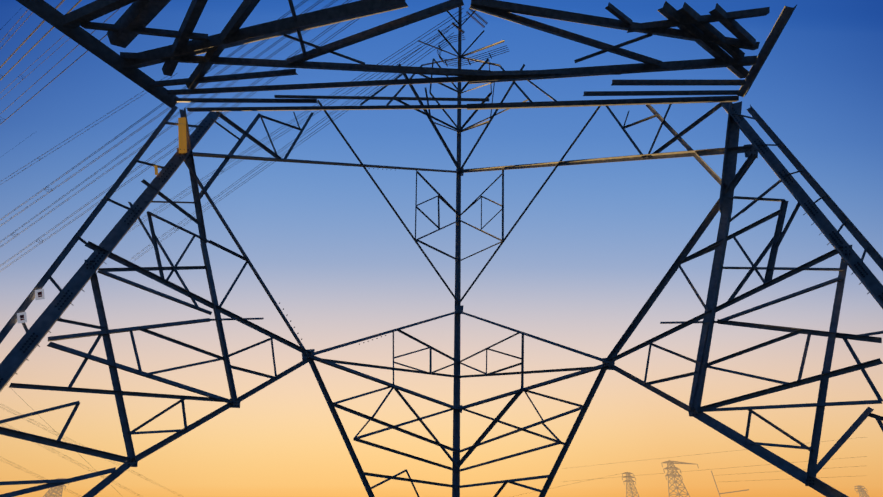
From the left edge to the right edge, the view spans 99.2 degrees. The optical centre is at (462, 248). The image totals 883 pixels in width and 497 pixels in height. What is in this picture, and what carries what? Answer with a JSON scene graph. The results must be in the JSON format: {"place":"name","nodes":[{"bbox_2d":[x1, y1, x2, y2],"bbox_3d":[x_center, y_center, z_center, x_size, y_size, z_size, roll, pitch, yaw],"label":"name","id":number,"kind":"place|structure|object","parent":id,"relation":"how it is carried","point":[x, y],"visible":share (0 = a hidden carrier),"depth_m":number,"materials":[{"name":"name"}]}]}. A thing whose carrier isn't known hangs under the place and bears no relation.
{"place":"outdoors","nodes":[
{"label":"outdoors","id":0,"kind":"place"},
{"bbox_2d":[0,0,882,496],"label":"sky","id":1,"kind":"structure","parent":0,"point":[597,240],"materials":[{"name":"blue"}]},
{"bbox_2d":[43,460,868,496],"bbox_3d":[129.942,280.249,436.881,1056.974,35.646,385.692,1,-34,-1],"label":"pylons","id":2,"kind":"object","parent":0,"point":[628,477],"visible":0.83,"depth_m":297.49,"materials":[{"name":"grey metal"}]},
{"label":"ground","id":3,"kind":"structure","parent":0,"visible":0},
{"bbox_2d":[0,0,882,496],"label":"tower","id":4,"kind":"structure","parent":3,"relation":"on","point":[188,44],"depth_m":11.75,"materials":[{"name":"metal"}]},
{"bbox_2d":[17,289,44,322],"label":"signs","id":5,"kind":"object","parent":4,"relation":"attached to","point":[24,313],"visible":0.8,"depth_m":9.32,"materials":[{"name":"white metal"}]},
{"bbox_2d":[20,291,41,319],"bbox_3d":[-10.845,1.437,9.435,0.001,0.805,0.142,-28,-43,35],"label":"sign text","id":6,"kind":"object","parent":5,"relation":"attached to","point":[40,294],"visible":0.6,"depth_m":9.59},
{"bbox_2d":[154,117,186,174],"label":"phase plates","id":7,"kind":"object","parent":4,"relation":"attached to","point":[182,136],"visible":0.93,"depth_m":13.86,"materials":[{"name":"orange"}]},
{"bbox_2d":[0,0,865,496],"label":"conductors","id":8,"kind":"object","parent":4,"relation":"attached to","point":[176,148],"visible":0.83,"depth_m":32.66,"materials":[{"name":"grey"}]},
{"bbox_2d":[0,108,882,484],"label":"bolts","id":9,"kind":"object","parent":4,"relation":"on","point":[376,338],"visible":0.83,"depth_m":11.26,"materials":[{"name":"black metal"}]},
{"bbox_2d":[15,113,869,486],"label":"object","id":10,"kind":"object","parent":4,"relation":"attached to","point":[695,413],"visible":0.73,"depth_m":11.97,"materials":[{"name":"metal"}]},
{"bbox_2d":[452,8,487,33],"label":"insulators","id":11,"kind":"object","parent":4,"relation":"attached to","point":[474,18],"visible":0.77,"depth_m":25.53,"materials":[{"name":"brown"}]},
{"bbox_2d":[437,33,508,65],"bbox_3d":[0.737,-13.944,26.470,5.123,1.031,1.854,1,-34,-1],"label":"jumper","id":12,"kind":"object","parent":11,"relation":"attached to","point":[440,57],"visible":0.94,"depth_m":26.55,"materials":[{"name":"grey"}]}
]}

